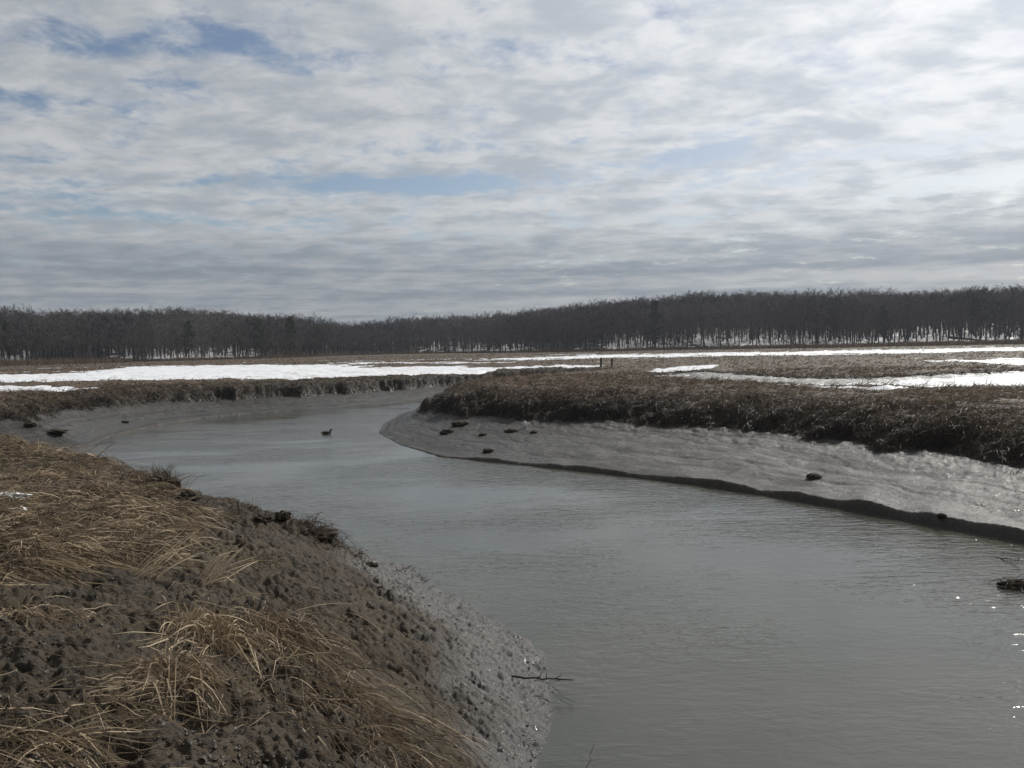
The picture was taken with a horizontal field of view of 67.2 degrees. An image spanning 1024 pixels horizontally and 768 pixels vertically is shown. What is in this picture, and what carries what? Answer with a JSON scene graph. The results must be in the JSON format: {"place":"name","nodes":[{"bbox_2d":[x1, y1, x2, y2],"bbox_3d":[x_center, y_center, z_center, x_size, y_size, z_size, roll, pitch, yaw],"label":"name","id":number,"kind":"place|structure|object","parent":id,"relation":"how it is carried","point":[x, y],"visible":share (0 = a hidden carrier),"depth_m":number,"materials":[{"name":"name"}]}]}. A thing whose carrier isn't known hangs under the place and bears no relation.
{"place":"outdoors","nodes":[
{"label":"outdoors","id":0,"kind":"place"},
{"bbox_2d":[0,321,1023,767],"bbox_3d":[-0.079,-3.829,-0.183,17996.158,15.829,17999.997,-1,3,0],"label":"ground","id":1,"kind":"structure","parent":0,"point":[926,485],"depth_m":11.95,"materials":[{"name":"soil"}]},
{"bbox_2d":[0,319,18,359],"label":"pine tree","id":2,"kind":"object","parent":1,"relation":"on","point":[6,323],"visible":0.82,"depth_m":202.40,"materials":[{"name":"green plant"}]},
{"bbox_2d":[6,321,32,359],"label":"bare tree","id":3,"kind":"object","parent":1,"relation":"on","point":[16,331],"visible":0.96,"depth_m":201.08,"materials":[{"name":"brown plant"}]},
{"bbox_2d":[22,323,48,357],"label":"bare tree","id":4,"kind":"object","parent":1,"relation":"on","point":[42,343],"visible":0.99,"depth_m":201.47,"materials":[{"name":"brown plant"}]},
{"bbox_2d":[34,317,54,358],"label":"bare tree","id":5,"kind":"object","parent":1,"relation":"on","point":[40,320],"visible":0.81,"depth_m":205.58,"materials":[{"name":"brown plant"}]},
{"bbox_2d":[0,593,112,634],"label":"grass tuft","id":6,"kind":"object","parent":1,"relation":"on","point":[25,613],"visible":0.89,"depth_m":5.29,"materials":[{"name":"plant"}]},
{"bbox_2d":[46,427,79,437],"bbox_3d":[-18.428,2.138,31.375,1.808,0.866,1.664,-3,3,-35],"label":"mud clod","id":7,"kind":"object","parent":1,"relation":"on","point":[57,431],"visible":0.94,"depth_m":30.87,"materials":[{"name":"brown soil"}]},
{"bbox_2d":[61,314,82,358],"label":"bare tree","id":8,"kind":"object","parent":1,"relation":"on","point":[72,334],"visible":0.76,"depth_m":209.94,"materials":[{"name":"brown plant"}]},
{"bbox_2d":[13,530,192,580],"bbox_3d":[-3.856,1.718,7.197,2.600,0.645,1.683,-3,3,-26],"label":"grass tuft","id":9,"kind":"object","parent":1,"relation":"on","point":[89,550],"visible":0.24,"depth_m":7.19,"materials":[{"name":"plant"}]},
{"bbox_2d":[91,318,118,358],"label":"bare tree","id":10,"kind":"object","parent":1,"relation":"on","point":[113,338],"visible":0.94,"depth_m":215.45,"materials":[{"name":"brown plant"}]},
{"bbox_2d":[0,696,237,767],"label":"grass tuft","id":11,"kind":"object","parent":1,"relation":"on","point":[58,731],"visible":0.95,"depth_m":3.46,"materials":[{"name":"plant"}]},
{"bbox_2d":[132,463,205,492],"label":"grass tuft","id":12,"kind":"object","parent":1,"relation":"on","point":[162,478],"visible":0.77,"depth_m":12.78,"materials":[{"name":"plant"}]},
{"bbox_2d":[23,640,328,732],"bbox_3d":[-2.100,1.853,4.510,1.544,0.674,1.352,0,3,17],"label":"grass tuft","id":13,"kind":"object","parent":1,"relation":"on","point":[175,671],"visible":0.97,"depth_m":4.45,"materials":[{"name":"plant"}]},
{"bbox_2d":[63,674,297,758],"bbox_3d":[-1.797,1.724,4.351,0.802,0.372,1.425,0,3,20],"label":"grass tuft","id":14,"kind":"object","parent":1,"relation":"on","point":[127,693],"visible":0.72,"depth_m":4.06,"materials":[{"name":"plant"}]},
{"bbox_2d":[130,524,241,579],"bbox_3d":[-3.017,1.558,7.204,0.536,0.524,0.992,1,4,42],"label":"grass tuft","id":15,"kind":"object","parent":1,"relation":"on","point":[148,568],"visible":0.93,"depth_m":7.10,"materials":[{"name":"plant"}]},
{"bbox_2d":[178,320,196,357],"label":"pine tree","id":16,"kind":"object","parent":1,"relation":"on","point":[187,324],"visible":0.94,"depth_m":209.25,"materials":[{"name":"green plant"}]},
{"bbox_2d":[177,490,205,500],"bbox_3d":[-5.197,1.839,12.406,0.486,0.280,0.490,-1,3,0],"label":"mud clod","id":17,"kind":"object","parent":1,"relation":"on","point":[187,494],"visible":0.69,"depth_m":12.30,"materials":[{"name":"brown soil"}]},
{"bbox_2d":[88,593,326,701],"bbox_3d":[-2.085,1.870,5.506,1.516,0.740,1.620,-3,3,-38],"label":"grass tuft","id":18,"kind":"object","parent":1,"relation":"on","point":[203,627],"visible":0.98,"depth_m":5.50,"materials":[{"name":"plant"}]},
{"bbox_2d":[216,321,233,355],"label":"bare tree","id":19,"kind":"object","parent":1,"relation":"on","point":[224,337],"visible":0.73,"depth_m":227.89,"materials":[{"name":"brown plant"}]},
{"bbox_2d":[210,509,250,523],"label":"grass tuft","id":20,"kind":"object","parent":1,"relation":"on","point":[234,514],"visible":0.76,"depth_m":11.48,"materials":[{"name":"plant"}]},
{"bbox_2d":[197,544,268,595],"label":"grass tuft","id":21,"kind":"object","parent":1,"relation":"on","point":[214,578],"visible":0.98,"depth_m":7.43,"materials":[{"name":"plant"}]},
{"bbox_2d":[228,321,242,356],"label":"bare tree","id":22,"kind":"object","parent":1,"relation":"on","point":[235,337],"visible":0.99,"depth_m":224.40,"materials":[{"name":"brown plant"}]},
{"bbox_2d":[234,323,252,356],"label":"bare tree","id":23,"kind":"object","parent":1,"relation":"on","point":[242,344],"visible":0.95,"depth_m":224.99,"materials":[{"name":"brown plant"}]},
{"bbox_2d":[0,428,519,767],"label":"fallen straw","id":24,"kind":"object","parent":1,"relation":"on","point":[144,527],"visible":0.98,"depth_m":7.81,"materials":[{"name":"plant"}]},
{"bbox_2d":[0,492,31,500],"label":"snow patch","id":25,"kind":"object","parent":24,"relation":"on","point":[22,495],"visible":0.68,"depth_m":9.62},
{"bbox_2d":[250,318,273,355],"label":"pine tree","id":26,"kind":"object","parent":1,"relation":"on","point":[262,333],"visible":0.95,"depth_m":231.57,"materials":[{"name":"green plant"}]},
{"bbox_2d":[250,514,273,522],"bbox_3d":[-3.893,2.100,11.827,0.468,0.271,0.582,-2,3,-19],"label":"mud clod","id":27,"kind":"object","parent":1,"relation":"on","point":[263,518],"visible":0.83,"depth_m":11.64,"materials":[{"name":"brown soil"}]},
{"bbox_2d":[0,513,548,767],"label":"mud crumbs","id":28,"kind":"object","parent":1,"relation":"on","point":[241,760],"visible":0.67,"depth_m":4.36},
{"bbox_2d":[238,549,313,578],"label":"grass tuft","id":29,"kind":"object","parent":1,"relation":"on","point":[266,557],"visible":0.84,"depth_m":9.02,"materials":[{"name":"plant"}]},
{"bbox_2d":[63,451,492,617],"bbox_3d":[-4.677,2.383,14.000,5.338,2.329,11.396,-3,4,-40],"label":"crest stubble","id":30,"kind":"object","parent":1,"relation":"on","point":[355,555],"visible":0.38,"depth_m":12.26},
{"bbox_2d":[273,510,291,521],"bbox_3d":[-3.550,2.075,11.927,0.452,0.239,0.309,1,3,35],"label":"mud clod","id":31,"kind":"object","parent":1,"relation":"on","point":[282,515],"visible":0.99,"depth_m":11.88,"materials":[{"name":"brown soil"}]},
{"bbox_2d":[279,316,300,354],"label":"pine tree","id":32,"kind":"object","parent":1,"relation":"on","point":[289,321],"visible":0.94,"depth_m":243.98,"materials":[{"name":"green plant"}]},
{"bbox_2d":[223,596,432,718],"bbox_3d":[-1.511,2.163,6.178,1.779,1.018,1.713,-1,3,0],"label":"grass tuft","id":33,"kind":"object","parent":1,"relation":"on","point":[290,632],"visible":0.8,"depth_m":6.11,"materials":[{"name":"plant"}]},
{"bbox_2d":[284,510,372,555],"bbox_3d":[-2.975,2.397,12.033,1.336,1.036,1.682,0,3,20],"label":"grass tuft","id":34,"kind":"object","parent":1,"relation":"on","point":[324,533],"visible":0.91,"depth_m":11.96,"materials":[{"name":"plant"}]},
{"bbox_2d":[268,658,455,748],"bbox_3d":[-1.110,2.253,5.372,1.168,0.662,1.150,-3,3,-33],"label":"grass tuft","id":35,"kind":"object","parent":1,"relation":"on","point":[371,696],"visible":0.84,"depth_m":5.35,"materials":[{"name":"plant"}]},
{"bbox_2d":[349,688,479,767],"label":"grass tuft","id":36,"kind":"object","parent":1,"relation":"on","point":[407,744],"visible":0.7,"depth_m":5.16,"materials":[{"name":"plant"}]},
{"bbox_2d":[443,419,470,428],"bbox_3d":[-2.131,1.703,31.716,1.526,0.647,1.043,-1,3,0],"label":"mud clod","id":37,"kind":"object","parent":1,"relation":"on","point":[458,423],"visible":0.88,"depth_m":31.51,"materials":[{"name":"brown soil"}]},
{"bbox_2d":[0,282,1023,359],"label":"woods","id":38,"kind":"object","parent":1,"relation":"on","point":[684,306],"visible":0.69,"depth_m":248.57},
{"bbox_2d":[0,325,1023,391],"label":"snow","id":39,"kind":"structure","parent":1,"relation":"on","point":[259,371],"depth_m":77.14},
{"bbox_2d":[1,330,20,359],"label":"bare tree","id":40,"kind":"object","parent":39,"relation":"on","point":[10,338],"visible":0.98,"depth_m":198.97,"materials":[{"name":"brown plant"}]},
{"bbox_2d":[3,325,22,360],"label":"bare tree","id":41,"kind":"object","parent":39,"relation":"on","point":[14,341],"visible":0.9,"depth_m":201.77,"materials":[{"name":"brown plant"}]},
{"bbox_2d":[13,323,38,359],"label":"bare tree","id":42,"kind":"object","parent":39,"relation":"on","point":[26,341],"visible":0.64,"depth_m":206.04,"materials":[{"name":"brown plant"}]},
{"bbox_2d":[20,323,33,358],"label":"bare tree","id":43,"kind":"object","parent":39,"relation":"on","point":[25,342],"visible":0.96,"depth_m":201.34,"materials":[{"name":"brown plant"}]},
{"bbox_2d":[18,322,40,358],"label":"bare tree","id":44,"kind":"object","parent":39,"relation":"on","point":[30,341],"visible":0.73,"depth_m":205.34,"materials":[{"name":"brown plant"}]},
{"bbox_2d":[149,328,171,359],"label":"bare tree","id":45,"kind":"object","parent":39,"relation":"on","point":[161,347],"visible":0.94,"depth_m":208.47,"materials":[{"name":"brown plant"}]},
{"bbox_2d":[151,323,174,358],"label":"bare tree","id":46,"kind":"object","parent":39,"relation":"on","point":[157,330],"visible":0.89,"depth_m":210.16,"materials":[{"name":"brown plant"}]},
{"bbox_2d":[167,322,183,358],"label":"bare tree","id":47,"kind":"object","parent":39,"relation":"on","point":[172,326],"visible":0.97,"depth_m":208.06,"materials":[{"name":"brown plant"}]},
{"bbox_2d":[237,327,254,356],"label":"bare tree","id":48,"kind":"object","parent":39,"relation":"on","point":[253,341],"visible":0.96,"depth_m":226.21,"materials":[{"name":"brown plant"}]},
{"bbox_2d":[590,316,610,347],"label":"bare tree","id":49,"kind":"object","parent":39,"relation":"on","point":[601,331],"visible":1,"depth_m":233.44,"materials":[{"name":"brown plant"}]},
{"bbox_2d":[690,309,709,346],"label":"bare tree","id":50,"kind":"object","parent":39,"relation":"on","point":[704,335],"visible":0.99,"depth_m":230.33,"materials":[{"name":"brown plant"}]},
{"bbox_2d":[691,310,708,345],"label":"bare tree","id":51,"kind":"object","parent":39,"relation":"on","point":[698,325],"visible":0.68,"depth_m":235.07,"materials":[{"name":"brown plant"}]},
{"bbox_2d":[707,309,726,345],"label":"bare tree","id":52,"kind":"object","parent":39,"relation":"on","point":[713,319],"visible":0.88,"depth_m":226.34,"materials":[{"name":"brown plant"}]},
{"bbox_2d":[717,312,735,345],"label":"bare tree","id":53,"kind":"object","parent":39,"relation":"on","point":[726,326],"visible":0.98,"depth_m":223.57,"materials":[{"name":"brown plant"}]},
{"bbox_2d":[725,311,741,343],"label":"bare tree","id":54,"kind":"object","parent":39,"relation":"on","point":[734,326],"visible":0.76,"depth_m":227.26,"materials":[{"name":"brown plant"}]},
{"bbox_2d":[742,310,759,345],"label":"bare tree","id":55,"kind":"object","parent":39,"relation":"on","point":[751,324],"visible":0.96,"depth_m":223.08,"materials":[{"name":"brown plant"}]},
{"bbox_2d":[747,308,764,344],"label":"bare tree","id":56,"kind":"object","parent":39,"relation":"on","point":[756,326],"visible":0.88,"depth_m":223.66,"materials":[{"name":"brown plant"}]},
{"bbox_2d":[749,316,765,344],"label":"bare tree","id":57,"kind":"object","parent":39,"relation":"on","point":[756,332],"visible":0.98,"depth_m":220.26,"materials":[{"name":"brown plant"}]},
{"bbox_2d":[761,313,779,344],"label":"bare tree","id":58,"kind":"object","parent":39,"relation":"on","point":[766,317],"visible":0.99,"depth_m":219.63,"materials":[{"name":"brown plant"}]},
{"bbox_2d":[783,312,801,343],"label":"bare tree","id":59,"kind":"object","parent":39,"relation":"on","point":[793,323],"visible":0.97,"depth_m":214.47,"materials":[{"name":"brown plant"}]},
{"bbox_2d":[781,307,804,344],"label":"bare tree","id":60,"kind":"object","parent":39,"relation":"on","point":[790,319],"visible":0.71,"depth_m":219.18,"materials":[{"name":"brown plant"}]},
{"bbox_2d":[794,304,813,343],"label":"bare tree","id":61,"kind":"object","parent":39,"relation":"on","point":[803,330],"visible":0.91,"depth_m":212.45,"materials":[{"name":"brown plant"}]},
{"bbox_2d":[801,302,828,343],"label":"bare tree","id":62,"kind":"object","parent":39,"relation":"on","point":[816,319],"visible":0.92,"depth_m":208.83,"materials":[{"name":"brown plant"}]},
{"bbox_2d":[808,306,826,344],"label":"bare tree","id":63,"kind":"object","parent":39,"relation":"on","point":[813,310],"visible":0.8,"depth_m":208.90,"materials":[{"name":"brown plant"}]},
{"bbox_2d":[810,310,825,342],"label":"bare tree","id":64,"kind":"object","parent":39,"relation":"on","point":[817,325],"visible":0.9,"depth_m":207.88,"materials":[{"name":"brown plant"}]},
{"bbox_2d":[815,309,832,342],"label":"bare tree","id":65,"kind":"object","parent":39,"relation":"on","point":[826,321],"visible":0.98,"depth_m":204.95,"materials":[{"name":"brown plant"}]},
{"bbox_2d":[826,310,842,343],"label":"bare tree","id":66,"kind":"object","parent":39,"relation":"on","point":[834,324],"visible":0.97,"depth_m":204.31,"materials":[{"name":"brown plant"}]},
{"bbox_2d":[832,302,850,342],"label":"bare tree","id":67,"kind":"object","parent":39,"relation":"on","point":[843,319],"visible":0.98,"depth_m":203.69,"materials":[{"name":"brown plant"}]},
{"bbox_2d":[832,305,855,343],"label":"bare tree","id":68,"kind":"object","parent":39,"relation":"on","point":[849,330],"visible":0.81,"depth_m":205.41,"materials":[{"name":"brown plant"}]},
{"bbox_2d":[844,307,863,342],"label":"bare tree","id":69,"kind":"object","parent":39,"relation":"on","point":[854,322],"visible":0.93,"depth_m":205.68,"materials":[{"name":"brown plant"}]},
{"bbox_2d":[846,305,868,343],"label":"bare tree","id":70,"kind":"object","parent":39,"relation":"on","point":[856,327],"visible":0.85,"depth_m":206.16,"materials":[{"name":"brown plant"}]},
{"bbox_2d":[860,312,880,343],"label":"bare tree","id":71,"kind":"object","parent":39,"relation":"on","point":[869,326],"visible":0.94,"depth_m":208.84,"materials":[{"name":"brown plant"}]},
{"bbox_2d":[879,305,895,342],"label":"bare tree","id":72,"kind":"object","parent":39,"relation":"on","point":[890,326],"visible":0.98,"depth_m":209.91,"materials":[{"name":"brown plant"}]},
{"bbox_2d":[886,308,904,341],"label":"bare tree","id":73,"kind":"object","parent":39,"relation":"on","point":[896,315],"visible":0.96,"depth_m":210.27,"materials":[{"name":"brown plant"}]},
{"bbox_2d":[891,302,907,341],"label":"bare tree","id":74,"kind":"object","parent":39,"relation":"on","point":[900,319],"visible":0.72,"depth_m":215.53,"materials":[{"name":"brown plant"}]},
{"bbox_2d":[888,301,914,342],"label":"bare tree","id":75,"kind":"object","parent":39,"relation":"on","point":[898,319],"visible":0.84,"depth_m":212.66,"materials":[{"name":"brown plant"}]},
{"bbox_2d":[896,308,917,341],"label":"bare tree","id":76,"kind":"object","parent":39,"relation":"on","point":[908,325],"visible":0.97,"depth_m":210.23,"materials":[{"name":"brown plant"}]},
{"bbox_2d":[900,306,919,340],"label":"bare tree","id":77,"kind":"object","parent":39,"relation":"on","point":[901,313],"visible":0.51,"depth_m":217.25,"materials":[{"name":"brown plant"}]},
{"bbox_2d":[908,307,923,340],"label":"bare tree","id":78,"kind":"object","parent":39,"relation":"on","point":[917,316],"visible":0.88,"depth_m":212.71,"materials":[{"name":"brown plant"}]},
{"bbox_2d":[910,299,936,342],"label":"bare tree","id":79,"kind":"object","parent":39,"relation":"on","point":[927,319],"visible":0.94,"depth_m":208.63,"materials":[{"name":"brown plant"}]},
{"bbox_2d":[923,295,941,339],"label":"bare tree","id":80,"kind":"object","parent":39,"relation":"on","point":[932,311],"visible":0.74,"depth_m":211.89,"materials":[{"name":"brown plant"}]},
{"bbox_2d":[927,308,945,333],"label":"bare tree","id":81,"kind":"object","parent":39,"relation":"on","point":[935,323],"visible":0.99,"depth_m":204.42,"materials":[{"name":"brown plant"}]},
{"bbox_2d":[930,304,948,340],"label":"bare tree","id":82,"kind":"object","parent":39,"relation":"on","point":[939,319],"visible":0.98,"depth_m":205.11,"materials":[{"name":"brown plant"}]},
{"bbox_2d":[934,306,950,340],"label":"bare tree","id":83,"kind":"object","parent":39,"relation":"on","point":[944,322],"visible":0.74,"depth_m":205.95,"materials":[{"name":"brown plant"}]},
{"bbox_2d":[942,312,960,340],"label":"bare tree","id":84,"kind":"object","parent":39,"relation":"on","point":[948,333],"visible":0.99,"depth_m":203.40,"materials":[{"name":"brown plant"}]},
{"bbox_2d":[944,303,963,339],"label":"bare tree","id":85,"kind":"object","parent":39,"relation":"on","point":[953,318],"visible":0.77,"depth_m":209.05,"materials":[{"name":"brown plant"}]},
{"bbox_2d":[949,303,971,340],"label":"bare tree","id":86,"kind":"object","parent":39,"relation":"on","point":[960,315],"visible":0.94,"depth_m":205.09,"materials":[{"name":"brown plant"}]},
{"bbox_2d":[951,304,974,340],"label":"bare tree","id":87,"kind":"object","parent":39,"relation":"on","point":[963,317],"visible":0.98,"depth_m":203.88,"materials":[{"name":"brown plant"}]},
{"bbox_2d":[964,307,984,339],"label":"bare tree","id":88,"kind":"object","parent":39,"relation":"on","point":[973,323],"visible":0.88,"depth_m":205.15,"materials":[{"name":"brown plant"}]},
{"bbox_2d":[968,309,985,341],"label":"bare tree","id":89,"kind":"object","parent":39,"relation":"on","point":[976,327],"visible":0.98,"depth_m":204.34,"materials":[{"name":"brown plant"}]},
{"bbox_2d":[968,304,991,338],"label":"bare tree","id":90,"kind":"object","parent":39,"relation":"on","point":[981,309],"visible":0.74,"depth_m":208.31,"materials":[{"name":"brown plant"}]},
{"bbox_2d":[978,312,994,338],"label":"bare tree","id":91,"kind":"object","parent":39,"relation":"on","point":[987,324],"visible":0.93,"depth_m":205.14,"materials":[{"name":"brown plant"}]},
{"bbox_2d":[986,304,1009,339],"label":"bare tree","id":92,"kind":"object","parent":39,"relation":"on","point":[999,325],"visible":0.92,"depth_m":209.71,"materials":[{"name":"brown plant"}]},
{"bbox_2d":[999,302,1021,339],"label":"bare tree","id":93,"kind":"object","parent":39,"relation":"on","point":[1009,319],"visible":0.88,"depth_m":204.98,"materials":[{"name":"brown plant"}]},
{"bbox_2d":[1000,310,1023,339],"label":"bare tree","id":94,"kind":"object","parent":39,"relation":"on","point":[1009,323],"visible":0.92,"depth_m":201.81,"materials":[{"name":"brown plant"}]},
{"bbox_2d":[0,338,1023,366],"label":"reeds","id":95,"kind":"object","parent":1,"relation":"on","point":[34,362],"visible":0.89,"depth_m":202.69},
{"bbox_2d":[511,671,572,680],"bbox_3d":[0.308,3.017,7.976,0.648,0.130,0.068,-1,3,13],"label":"driftwood stick","id":96,"kind":"object","parent":1,"relation":"on","point":[546,678],"visible":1,"depth_m":7.99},
{"bbox_2d":[596,321,608,347],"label":"pine tree","id":97,"kind":"object","parent":1,"relation":"on","point":[601,329],"visible":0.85,"depth_m":235.86,"materials":[{"name":"green plant"}]},
{"bbox_2d":[643,300,667,347],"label":"pine tree","id":98,"kind":"object","parent":1,"relation":"on","point":[654,313],"visible":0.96,"depth_m":237.99,"materials":[{"name":"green plant"}]},
{"bbox_2d":[803,472,824,479],"bbox_3d":[7.129,2.239,18.195,0.582,0.405,0.666,1,3,33],"label":"mud clod","id":99,"kind":"object","parent":1,"relation":"on","point":[813,476],"visible":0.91,"depth_m":18.05,"materials":[{"name":"brown soil"}]},
{"bbox_2d":[840,306,862,342],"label":"bare tree","id":100,"kind":"object","parent":1,"relation":"on","point":[853,322],"visible":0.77,"depth_m":208.48,"materials":[{"name":"brown plant"}]},
{"bbox_2d":[875,305,892,342],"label":"pine tree","id":101,"kind":"object","parent":1,"relation":"on","point":[882,307],"visible":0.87,"depth_m":212.29,"materials":[{"name":"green plant"}]},
{"bbox_2d":[0,344,1023,467],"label":"marsh grass","id":102,"kind":"structure","parent":0,"point":[987,392],"depth_m":31.08,"materials":[{"name":"plant"}]},
{"bbox_2d":[0,0,1023,347],"label":"sky","id":103,"kind":"structure","parent":0,"point":[340,160],"materials":[{"name":"grey"}]},
{"bbox_2d":[66,397,1023,767],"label":"water","id":104,"kind":"structure","parent":0,"point":[670,625],"depth_m":11.20,"materials":[{"name":"liquid"}]},
{"bbox_2d":[982,574,1023,593],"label":"weed clump","id":105,"kind":"object","parent":104,"relation":"in","point":[1014,584],"visible":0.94,"depth_m":11.05,"materials":[{"name":"brown plant"}]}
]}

